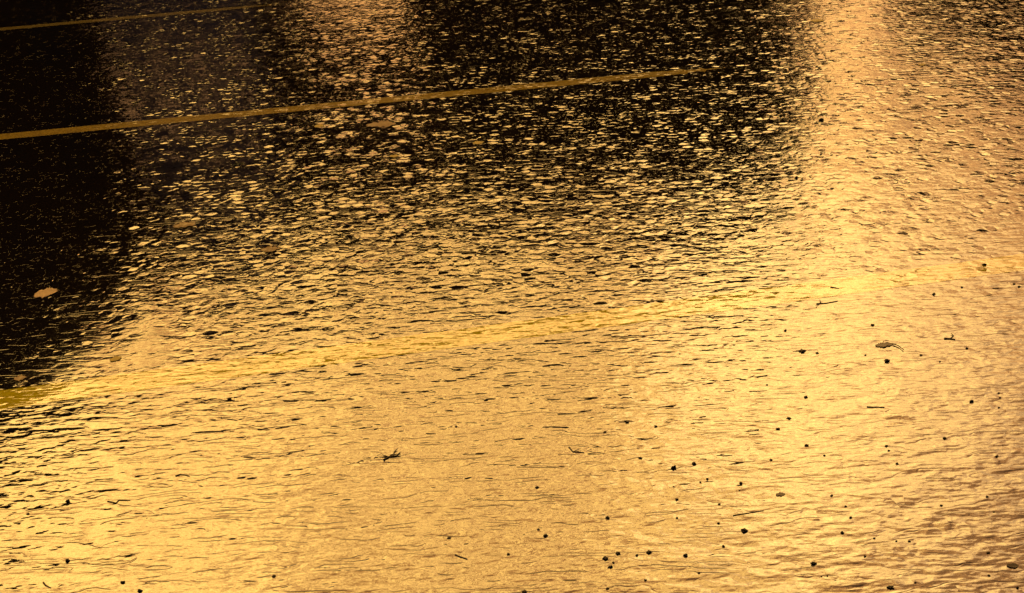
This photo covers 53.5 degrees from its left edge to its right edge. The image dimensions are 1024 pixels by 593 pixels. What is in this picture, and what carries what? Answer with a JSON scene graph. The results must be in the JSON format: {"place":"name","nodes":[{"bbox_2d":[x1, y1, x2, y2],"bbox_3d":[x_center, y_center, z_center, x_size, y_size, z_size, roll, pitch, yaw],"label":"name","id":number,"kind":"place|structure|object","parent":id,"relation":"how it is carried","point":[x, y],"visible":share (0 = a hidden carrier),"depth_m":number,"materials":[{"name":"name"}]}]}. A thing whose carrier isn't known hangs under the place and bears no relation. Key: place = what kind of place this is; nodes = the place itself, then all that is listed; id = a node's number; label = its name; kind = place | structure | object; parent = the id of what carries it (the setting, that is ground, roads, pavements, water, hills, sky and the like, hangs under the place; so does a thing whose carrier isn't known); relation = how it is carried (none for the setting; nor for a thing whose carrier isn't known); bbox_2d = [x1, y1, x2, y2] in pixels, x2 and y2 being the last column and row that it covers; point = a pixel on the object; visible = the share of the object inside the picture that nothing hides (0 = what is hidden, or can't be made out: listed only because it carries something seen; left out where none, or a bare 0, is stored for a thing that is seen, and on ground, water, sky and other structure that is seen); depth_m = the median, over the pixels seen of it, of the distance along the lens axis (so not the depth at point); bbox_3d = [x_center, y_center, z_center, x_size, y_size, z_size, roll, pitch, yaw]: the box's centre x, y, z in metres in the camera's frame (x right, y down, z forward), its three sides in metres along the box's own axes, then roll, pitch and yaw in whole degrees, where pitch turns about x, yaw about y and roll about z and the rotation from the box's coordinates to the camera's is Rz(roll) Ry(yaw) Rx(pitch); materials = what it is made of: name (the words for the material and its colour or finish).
{"place":"outdoors","nodes":[
{"label":"outdoors","id":0,"kind":"place"},
{"bbox_2d":[0,0,1023,592],"bbox_3d":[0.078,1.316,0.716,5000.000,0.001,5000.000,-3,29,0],"label":"road","id":1,"kind":"structure","parent":0,"point":[556,200],"depth_m":3.18,"materials":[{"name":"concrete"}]},
{"bbox_2d":[14,374,25,381],"bbox_3d":[-1.389,0.230,2.867,0.032,0.002,0.029,16,34,31],"label":"fallen leaf","id":2,"kind":"object","parent":1,"relation":"on","point":[20,377],"visible":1,"depth_m":2.87,"materials":[{"name":"orange plant"}]},
{"bbox_2d":[34,287,57,298],"bbox_3d":[-1.529,-0.011,3.322,0.065,0.004,0.074,11,32,24],"label":"fallen leaf","id":3,"kind":"object","parent":1,"relation":"on","point":[46,292],"visible":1,"depth_m":3.33,"materials":[{"name":"orange plant"}]},
{"bbox_2d":[110,356,121,361],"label":"fallen leaf","id":4,"kind":"object","parent":1,"relation":"on","point":[115,358],"visible":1,"depth_m":2.93,"materials":[{"name":"orange plant"}]},
{"bbox_2d":[0,4,275,29],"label":"painted line","id":5,"kind":"object","parent":1,"relation":"on","point":[118,18],"visible":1,"depth_m":6.91,"materials":[{"name":"yellow paint"}]},
{"bbox_2d":[174,222,194,227],"bbox_3d":[-1.210,-0.264,3.753,0.079,0.004,0.055,-3,29,0],"label":"fallen leaf","id":6,"kind":"object","parent":1,"relation":"on","point":[183,224],"visible":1,"depth_m":3.75,"materials":[{"name":"orange plant"}]},
{"bbox_2d":[261,246,280,252],"bbox_3d":[-0.841,-0.166,3.534,0.056,0.002,0.055,20,36,36],"label":"fallen leaf","id":7,"kind":"object","parent":1,"relation":"on","point":[270,249],"visible":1,"depth_m":3.53,"materials":[{"name":"orange plant"}]},
{"bbox_2d":[0,67,724,139],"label":"painted line","id":8,"kind":"object","parent":1,"relation":"on","point":[323,105],"visible":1,"depth_m":4.96,"materials":[{"name":"yellow paint"}]},
{"bbox_2d":[366,120,395,127],"bbox_3d":[-0.602,-0.786,4.645,0.116,0.005,0.108,-24,35,-33],"label":"fallen leaf","id":9,"kind":"object","parent":1,"relation":"on","point":[386,123],"visible":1,"depth_m":4.65,"materials":[{"name":"orange plant"}]},
{"bbox_2d":[382,448,400,460],"bbox_3d":[-0.293,0.384,2.465,0.048,0.006,0.024,-18,32,-26],"label":"twig","id":10,"kind":"object","parent":1,"relation":"on","point":[387,457],"visible":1,"depth_m":2.46,"materials":[{"name":"brown wood"}]},
{"bbox_2d":[0,254,1023,408],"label":"painted line","id":11,"kind":"object","parent":1,"relation":"on","point":[149,379],"visible":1,"depth_m":2.95,"materials":[{"name":"yellow paint"}]},
{"bbox_2d":[568,447,599,453],"bbox_3d":[0.172,0.372,2.437,0.082,0.005,0.016,8,31,20],"label":"twig","id":12,"kind":"object","parent":1,"relation":"on","point":[580,452],"visible":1,"depth_m":2.44,"materials":[{"name":"brown wood"}]},
{"bbox_2d":[810,19,823,21],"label":"fallen leaf","id":13,"kind":"object","parent":1,"relation":"on","point":[816,20],"visible":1,"depth_m":5.89,"materials":[{"name":"orange plant"}]},
{"bbox_2d":[875,342,903,349],"bbox_3d":[1.034,0.133,2.780,0.075,0.004,0.034,8,30,19],"label":"fallen leaf","id":14,"kind":"object","parent":1,"relation":"on","point":[882,344],"visible":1,"depth_m":2.78,"materials":[{"name":"brown plant"}]},
{"bbox_2d":[1007,563,1017,567],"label":"fallen leaf","id":15,"kind":"object","parent":1,"relation":"on","point":[1012,565],"visible":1,"depth_m":2.04,"materials":[{"name":"brown plant"}]}
]}

